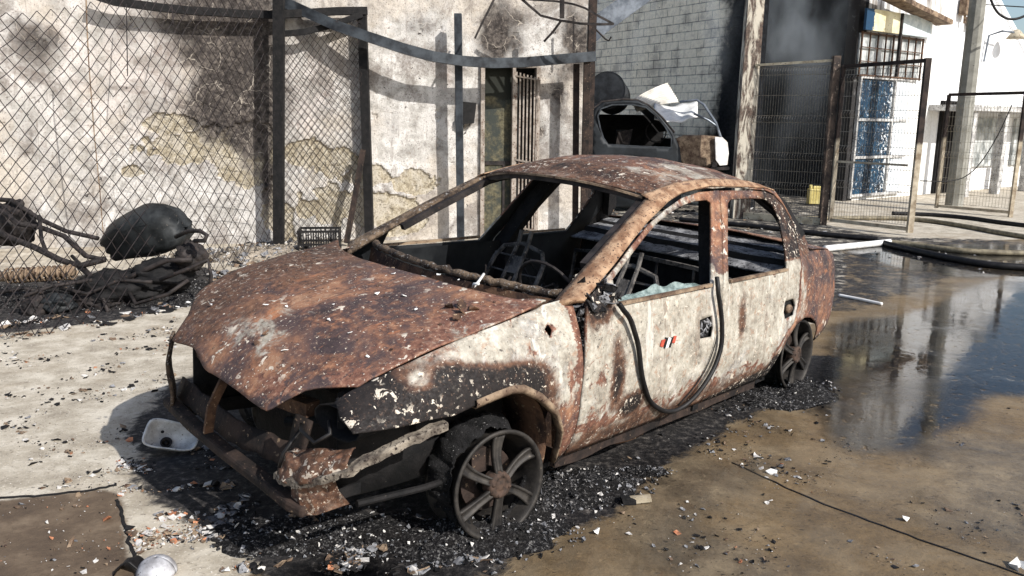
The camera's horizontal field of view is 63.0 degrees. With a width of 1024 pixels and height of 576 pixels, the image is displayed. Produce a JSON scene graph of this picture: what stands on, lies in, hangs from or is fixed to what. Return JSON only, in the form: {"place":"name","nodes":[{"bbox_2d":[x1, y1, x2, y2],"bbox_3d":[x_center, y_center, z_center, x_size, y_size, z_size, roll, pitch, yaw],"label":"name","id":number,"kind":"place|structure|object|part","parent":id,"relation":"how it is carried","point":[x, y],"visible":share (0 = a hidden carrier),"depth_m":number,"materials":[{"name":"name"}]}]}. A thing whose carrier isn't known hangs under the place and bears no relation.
{"place":"outdoors","nodes":[
{"label":"outdoors","id":0,"kind":"place"},
{"bbox_2d":[0,186,1023,575],"bbox_3d":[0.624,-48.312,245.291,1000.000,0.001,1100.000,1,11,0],"label":"ground","id":1,"kind":"structure","parent":0,"point":[928,354],"depth_m":3.84,"materials":[{"name":"concrete"}]},
{"bbox_2d":[0,284,73,308],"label":"char heap","id":2,"kind":"object","parent":1,"relation":"on","point":[12,303],"visible":0.3,"depth_m":6.75,"materials":[{"name":"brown wood"}]},
{"bbox_2d":[0,484,116,498],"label":"slab joint","id":3,"kind":"object","parent":1,"relation":"on","point":[51,494],"visible":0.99,"depth_m":3.38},
{"bbox_2d":[67,537,73,546],"bbox_3d":[-1.575,0.909,2.979,0.014,0.035,0.042,1,11,0],"label":"paint chip","id":4,"kind":"object","parent":1,"relation":"on","point":[71,542],"visible":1,"depth_m":2.98,"materials":[{"name":"beige paint"}]},
{"bbox_2d":[0,197,212,315],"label":"wrecked motorcycle","id":5,"kind":"object","parent":1,"relation":"on","point":[168,228],"visible":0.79,"depth_m":6.78,"materials":[{"name":"metal"}]},
{"bbox_2d":[115,499,136,556],"bbox_3d":[-1.438,0.895,3.112,0.025,0.012,0.531,-6,13,-30],"label":"slab joint","id":6,"kind":"object","parent":1,"relation":"on","point":[127,541],"visible":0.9,"depth_m":3.09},
{"bbox_2d":[56,290,199,309],"bbox_3d":[-3.180,0.037,6.973,1.794,0.114,0.859,1,11,0],"label":"char heap","id":7,"kind":"object","parent":1,"relation":"on","point":[178,298],"visible":0.2,"depth_m":6.79,"materials":[{"name":"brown wood"}]},
{"bbox_2d":[113,555,143,575],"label":"plastic scrap","id":8,"kind":"object","parent":1,"relation":"on","point":[135,561],"visible":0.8,"depth_m":2.80,"materials":[{"name":"black plastic"}]},
{"bbox_2d":[136,554,177,575],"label":"melted lamp cover","id":9,"kind":"object","parent":1,"relation":"on","point":[159,565],"visible":1,"depth_m":2.78,"materials":[{"name":"plastic"}]},
{"bbox_2d":[142,418,197,451],"bbox_3d":[-1.550,0.675,3.810,0.232,0.143,0.140,1,11,0],"label":"headlight reflector","id":10,"kind":"object","parent":1,"relation":"on","point":[163,434],"visible":0.88,"depth_m":3.84,"materials":[{"name":"metal"}]},
{"bbox_2d":[0,0,367,335],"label":"chain link fence","id":11,"kind":"object","parent":1,"relation":"on","point":[278,14],"visible":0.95,"depth_m":7.88,"materials":[{"name":"metal"}]},
{"bbox_2d":[186,279,208,289],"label":"char heap","id":12,"kind":"object","parent":1,"relation":"on","point":[197,284],"visible":0.13,"depth_m":7.34,"materials":[{"name":"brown wood"}]},
{"bbox_2d":[145,242,311,262],"bbox_3d":[-2.806,-0.400,9.133,2.234,0.185,0.919,-3,12,-16],"label":"rubble heap","id":13,"kind":"object","parent":1,"relation":"on","point":[265,252],"visible":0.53,"depth_m":8.95,"materials":[{"name":"paint"}]},
{"bbox_2d":[171,511,345,559],"bbox_3d":[-0.854,0.891,3.059,0.756,0.059,0.346,1,11,0],"label":"ash heap","id":14,"kind":"object","parent":1,"relation":"on","point":[268,537],"visible":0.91,"depth_m":3.02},
{"bbox_2d":[0,0,596,248],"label":"workshop wall","id":15,"kind":"structure","parent":1,"relation":"on","point":[512,116],"depth_m":9.88,"materials":[{"name":"paint"}]},
{"bbox_2d":[285,0,595,67],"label":"buckled beam","id":16,"kind":"structure","parent":15,"relation":"attached to","point":[405,48],"depth_m":9.64,"materials":[{"name":"metal"}]},
{"bbox_2d":[474,0,613,49],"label":"awning frame","id":17,"kind":"object","parent":15,"relation":"attached to","point":[562,3],"visible":1,"depth_m":9.56,"materials":[{"name":"metal"}]},
{"bbox_2d":[285,237,351,243],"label":"rubble heap","id":18,"kind":"object","parent":1,"relation":"on","point":[290,239],"visible":0.06,"depth_m":10.15,"materials":[{"name":"paint"}]},
{"bbox_2d":[297,227,341,250],"bbox_3d":[-2.158,-0.531,9.388,0.461,0.272,0.340,-1,12,-8],"label":"plastic crate","id":19,"kind":"object","parent":1,"relation":"on","point":[300,236],"visible":0.63,"depth_m":9.26,"materials":[{"name":"black plastic"}]},
{"bbox_2d":[285,12,373,244],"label":"chain link gate","id":20,"kind":"structure","parent":1,"relation":"on","point":[364,165],"depth_m":9.85,"materials":[{"name":"metal"}]},
{"bbox_2d":[271,505,435,558],"bbox_3d":[-0.556,0.888,3.099,0.826,0.056,0.400,1,11,0],"label":"ash heap","id":21,"kind":"object","parent":1,"relation":"on","point":[361,529],"visible":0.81,"depth_m":3.08,"materials":[{"name":"black gravel"}]},
{"bbox_2d":[454,13,464,240],"bbox_3d":[-0.635,-1.901,10.105,0.124,2.710,0.090,1,11,0],"label":"steel post","id":22,"kind":"object","parent":1,"relation":"on","point":[459,114],"visible":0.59,"depth_m":10.04,"materials":[{"name":"grey metal"}]},
{"bbox_2d":[361,514,585,566],"bbox_3d":[-0.138,0.885,3.048,0.831,0.095,0.401,1,11,0],"label":"ash heap","id":23,"kind":"object","parent":1,"relation":"on","point":[442,540],"visible":0.81,"depth_m":2.98,"materials":[{"name":"black gravel"}]},
{"bbox_2d":[163,155,834,539],"bbox_3d":[0.241,0.035,4.275,1.628,1.390,3.804,11,16,42],"label":"burnt car","id":24,"kind":"object","parent":1,"relation":"on","point":[499,365],"visible":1,"depth_m":3.30,"materials":[{"name":"metal"}]},
{"bbox_3d":[-0.329,-0.136,4.613,0.274,0.999,1.313,11,16,42],"label":"front door","id":25,"kind":"part","parent":24,"relation":"part of","materials":[{"name":"metal"}]},
{"bbox_3d":[0.243,-0.239,5.214,0.272,1.012,1.008,11,16,42],"label":"rear door","id":26,"kind":"part","parent":24,"relation":"part of","materials":[{"name":"metal"}]},
{"bbox_3d":[0.645,0.111,3.726,0.213,1.012,1.313,11,16,42],"label":"front door","id":27,"kind":"part","parent":24,"relation":"part of","materials":[{"name":"metal"}]},
{"bbox_3d":[1.218,0.008,4.327,0.212,1.026,1.008,11,16,42],"label":"rear door","id":28,"kind":"part","parent":24,"relation":"part of","materials":[{"name":"metal"}]},
{"bbox_2d":[0,206,1023,575],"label":"litter","id":29,"kind":"object","parent":1,"relation":"on","point":[354,558],"visible":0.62,"depth_m":3.28,"materials":[{"name":"white wood"}]},
{"bbox_2d":[526,496,573,521],"bbox_3d":[0.066,0.846,3.250,0.423,0.095,0.237,-5,13,-27],"label":"ash heap","id":30,"kind":"object","parent":1,"relation":"on","point":[545,508],"visible":0.43,"depth_m":3.24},
{"bbox_2d":[572,64,579,220],"bbox_3d":[0.800,-1.688,10.492,0.119,2.175,0.075,1,11,0],"label":"steel post","id":31,"kind":"object","parent":1,"relation":"on","point":[575,189],"visible":0.65,"depth_m":10.39,"materials":[{"name":"black metal"}]},
{"bbox_2d":[580,62,590,210],"bbox_3d":[0.907,-1.683,10.370,0.100,2.216,0.085,1,11,0],"label":"steel post","id":32,"kind":"object","parent":1,"relation":"on","point":[585,117],"visible":0.52,"depth_m":10.25,"materials":[{"name":"brown metal"}]},
{"bbox_2d":[539,466,658,513],"bbox_3d":[0.260,0.811,3.470,0.734,0.080,0.430,-6,13,-28],"label":"ash heap","id":33,"kind":"object","parent":1,"relation":"on","point":[581,489],"visible":0.76,"depth_m":3.43,"materials":[{"name":"black gravel"}]},
{"bbox_2d":[616,434,642,443],"bbox_3d":[0.522,0.727,4.021,0.275,0.012,0.084,-3,12,-18],"label":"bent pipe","id":34,"kind":"object","parent":1,"relation":"on","point":[629,440],"visible":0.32,"depth_m":4.01,"materials":[{"name":"black metal"}]},
{"bbox_2d":[619,474,646,485],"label":"ash heap","id":35,"kind":"object","parent":1,"relation":"on","point":[627,477],"visible":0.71,"depth_m":3.55,"materials":[{"name":"grey gravel"}]},
{"bbox_2d":[619,494,651,504],"bbox_3d":[0.497,0.852,3.365,0.128,0.035,0.040,-1,12,-9],"label":"wood splinter","id":36,"kind":"object","parent":1,"relation":"on","point":[632,499],"visible":1,"depth_m":3.35,"materials":[{"name":"wood"}]},
{"bbox_2d":[621,465,676,476],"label":"ash heap","id":37,"kind":"object","parent":1,"relation":"on","point":[647,471],"visible":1,"depth_m":3.65,"materials":[{"name":"grey gravel"}]},
{"bbox_2d":[591,98,728,207],"bbox_3d":[2.422,-2.358,14.535,2.349,1.827,1.590,1,11,0],"label":"wrecked pickup","id":38,"kind":"object","parent":1,"relation":"on","point":[633,135],"visible":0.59,"depth_m":13.81,"materials":[{"name":"paint"}]},
{"bbox_2d":[594,71,629,113],"bbox_3d":[1.669,-3.308,14.212,0.620,0.697,0.874,4,12,14],"label":"steel drum","id":39,"kind":"object","parent":38,"relation":"on","point":[609,85],"visible":0.76,"depth_m":13.83,"materials":[{"name":"grey metal"}]},
{"bbox_3d":[2.014,-2.657,13.705,1.245,0.710,0.020,1,11,0],"label":"window frame","id":40,"kind":"part","parent":38,"relation":"part of","materials":[{"name":"metal"}]},
{"bbox_3d":[2.076,-2.205,13.856,1.540,1.789,0.159,1,11,0],"label":"door","id":41,"kind":"part","parent":38,"relation":"part of","materials":[{"name":"paint"}]},
{"bbox_2d":[633,83,677,111],"bbox_3d":[2.452,-3.285,14.383,0.680,0.513,0.516,-2,12,-13],"label":"corrugated sheet","id":42,"kind":"object","parent":38,"relation":"on","point":[662,94],"visible":0.84,"depth_m":14.40,"materials":[{"name":"white metal"}]},
{"bbox_2d":[654,101,697,122],"bbox_3d":[2.757,-2.964,14.034,0.806,0.378,0.507,1,11,0],"label":"crumpled bonnet","id":43,"kind":"object","parent":38,"relation":"on","point":[681,113],"visible":0.87,"depth_m":14.05,"materials":[{"name":"white paint"}]},
{"bbox_2d":[595,0,768,208],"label":"brick wall","id":44,"kind":"structure","parent":1,"relation":"on","point":[687,49],"depth_m":15.29,"materials":[{"name":"grey brick"}]},
{"bbox_2d":[730,0,764,218],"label":"alley post","id":45,"kind":"object","parent":1,"relation":"on","point":[752,38],"visible":0.94,"depth_m":12.89,"materials":[{"name":"brown wood"}]},
{"bbox_2d":[679,217,880,240],"bbox_3d":[3.670,-0.841,11.791,2.954,0.069,0.154,11,15,42],"label":"fire hose","id":46,"kind":"object","parent":1,"relation":"on","point":[807,232],"visible":0.81,"depth_m":11.38,"materials":[{"name":"black rubber"}]},
{"bbox_2d":[724,377,841,412],"bbox_3d":[1.543,0.574,4.726,0.856,0.077,0.528,-7,14,-35],"label":"ash heap","id":47,"kind":"object","parent":1,"relation":"on","point":[804,394],"visible":0.8,"depth_m":4.63,"materials":[{"name":"grey gravel"}]},
{"bbox_2d":[743,56,840,224],"bbox_3d":[4.214,-2.221,12.640,1.277,2.450,0.156,9,14,35],"label":"fence","id":48,"kind":"object","parent":1,"relation":"on","point":[828,144],"visible":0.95,"depth_m":12.46,"materials":[{"name":"metal"}]},
{"bbox_2d":[757,0,952,200],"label":"burnt building","id":49,"kind":"structure","parent":1,"relation":"on","point":[858,31],"depth_m":16.80,"materials":[{"name":"white paint"}]},
{"bbox_2d":[855,31,924,80],"bbox_3d":[7.463,-4.550,16.464,2.269,0.831,0.089,-8,14,-36],"label":"window","id":50,"kind":"structure","parent":49,"relation":"in","point":[872,47],"depth_m":16.36,"materials":[{"name":"white glass"}]},
{"bbox_2d":[823,239,891,251],"bbox_3d":[4.241,-0.522,10.233,1.239,0.079,0.083,-6,13,-31],"label":"plastic pipe","id":51,"kind":"object","parent":1,"relation":"on","point":[856,245],"visible":0.82,"depth_m":10.16,"materials":[{"name":"white paint"}]},
{"bbox_2d":[838,294,882,305],"bbox_3d":[3.012,0.099,7.229,0.035,0.028,0.415,-7,14,-33],"label":"plastic pipe","id":52,"kind":"object","parent":1,"relation":"on","point":[861,299],"visible":1,"depth_m":7.22,"materials":[{"name":"white paint"}]},
{"bbox_2d":[732,462,1023,575],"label":"cable","id":53,"kind":"object","parent":1,"relation":"on","point":[1001,567],"visible":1,"depth_m":3.19,"materials":[{"name":"black rubber"}]},
{"bbox_2d":[828,58,931,232],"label":"gate","id":54,"kind":"structure","parent":1,"relation":"on","point":[917,152],"depth_m":11.59,"materials":[{"name":"metal"}]},
{"bbox_2d":[808,216,1023,238],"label":"fire hose","id":55,"kind":"object","parent":1,"relation":"on","point":[978,228],"visible":0.78,"depth_m":12.69,"materials":[{"name":"fabric"}]},
{"bbox_2d":[874,238,1023,270],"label":"fire hose","id":56,"kind":"object","parent":1,"relation":"on","point":[964,260],"visible":0.9,"depth_m":9.28,"materials":[{"name":"black rubber"}]},
{"bbox_2d":[891,211,1023,226],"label":"fire hose","id":57,"kind":"object","parent":1,"relation":"on","point":[1001,222],"visible":0.96,"depth_m":13.49,"materials":[{"name":"black rubber"}]},
{"bbox_2d":[892,240,1023,255],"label":"fire hose","id":58,"kind":"object","parent":1,"relation":"on","point":[967,250],"visible":0.77,"depth_m":9.93,"materials":[{"name":"rubber"}]},
{"bbox_2d":[945,0,985,206],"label":"utility pole","id":59,"kind":"object","parent":1,"relation":"on","point":[972,48],"visible":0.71,"depth_m":15.14,"materials":[{"name":"concrete"}]},
{"bbox_2d":[986,4,1023,7],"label":"overhead cable","id":60,"kind":"object","parent":59,"relation":"attached to","point":[1006,5],"visible":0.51,"depth_m":14.49,"materials":[{"name":"black rubber"}]},
{"bbox_2d":[934,91,1023,216],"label":"gate","id":61,"kind":"structure","parent":1,"relation":"on","point":[1015,172],"depth_m":14.14,"materials":[{"name":"metal"}]},
{"bbox_2d":[920,105,1011,181],"bbox_3d":[7.480,-2.397,13.881,1.376,1.279,0.217,1,11,0],"label":"slack wire","id":62,"kind":"object","parent":61,"relation":"attached to","point":[981,160],"visible":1,"depth_m":13.96,"materials":[{"name":"black rubber"}]},
{"label":"puddle","id":63,"kind":"structure","parent":1,"relation":"on","visible":0},
{"bbox_2d":[765,468,776,474],"bbox_3d":[1.136,0.807,3.660,0.051,0.031,0.014,1,11,0],"label":"plaster shard","id":64,"kind":"object","parent":63,"relation":"on","point":[770,471],"visible":1,"depth_m":3.66,"materials":[{"name":"white paint"}]},
{"bbox_2d":[1008,557,1023,571],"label":"plaster shard","id":65,"kind":"object","parent":63,"relation":"on","point":[1015,563],"visible":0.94,"depth_m":2.92,"materials":[{"name":"white paint"}]},
{"bbox_2d":[596,29,611,40],"bbox_3d":[1.321,-3.666,12.109,0.254,0.185,0.028,1,11,0],"label":"bent hook","id":66,"kind":"object","parent":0,"point":[603,36],"visible":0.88,"depth_m":12.11,"materials":[{"name":"metal"}]},
{"bbox_2d":[596,0,649,40],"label":"fallen duct","id":67,"kind":"object","parent":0,"point":[616,12],"visible":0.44,"depth_m":12.52,"materials":[{"name":"metal"}]},
{"bbox_2d":[806,185,820,203],"bbox_3d":[5.639,-1.743,15.543,0.260,0.353,0.160,1,11,0],"label":"jerry can","id":68,"kind":"object","parent":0,"point":[816,198],"visible":0.83,"depth_m":15.48,"materials":[{"name":"yellow plastic"}]},
{"bbox_2d":[924,0,1023,196],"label":"white building","id":69,"kind":"structure","parent":0,"point":[1001,68],"depth_m":18.76,"materials":[{"name":"paint"}]},
{"bbox_2d":[931,100,956,193],"bbox_3d":[9.488,-3.087,18.364,0.620,2.000,0.050,-8,14,-36],"label":"door","id":70,"kind":"structure","parent":69,"relation":"in","point":[942,102],"depth_m":18.29,"materials":[{"name":"white metal"}]},
{"bbox_2d":[958,0,968,23],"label":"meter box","id":71,"kind":"object","parent":69,"relation":"attached to","point":[963,7],"visible":0.73,"depth_m":17.70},
{"bbox_2d":[972,118,997,166],"bbox_3d":[11.018,-3.391,19.453,1.200,1.100,0.060,-8,14,-36],"label":"window","id":72,"kind":"structure","parent":69,"relation":"in","point":[981,121],"depth_m":19.35,"materials":[{"name":"grey glass"}]},
{"bbox_2d":[983,29,1023,61],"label":"wall lamp","id":73,"kind":"object","parent":69,"relation":"attached to","point":[1016,34],"visible":1,"depth_m":18.68,"materials":[{"name":"metal"}]},
{"bbox_2d":[1008,119,1023,164],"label":"window","id":74,"kind":"structure","parent":69,"relation":"in","point":[1014,135],"depth_m":20.31,"materials":[{"name":"grey glass"}]},
{"bbox_2d":[990,0,1023,19],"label":"overhead cable","id":75,"kind":"object","parent":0,"point":[999,13],"visible":1,"depth_m":14.32,"materials":[{"name":"black rubber"}]},
{"bbox_2d":[1002,0,1023,39],"label":"sky","id":76,"kind":"structure","parent":0,"point":[1014,12],"materials":[{"name":"blue"}]}
]}

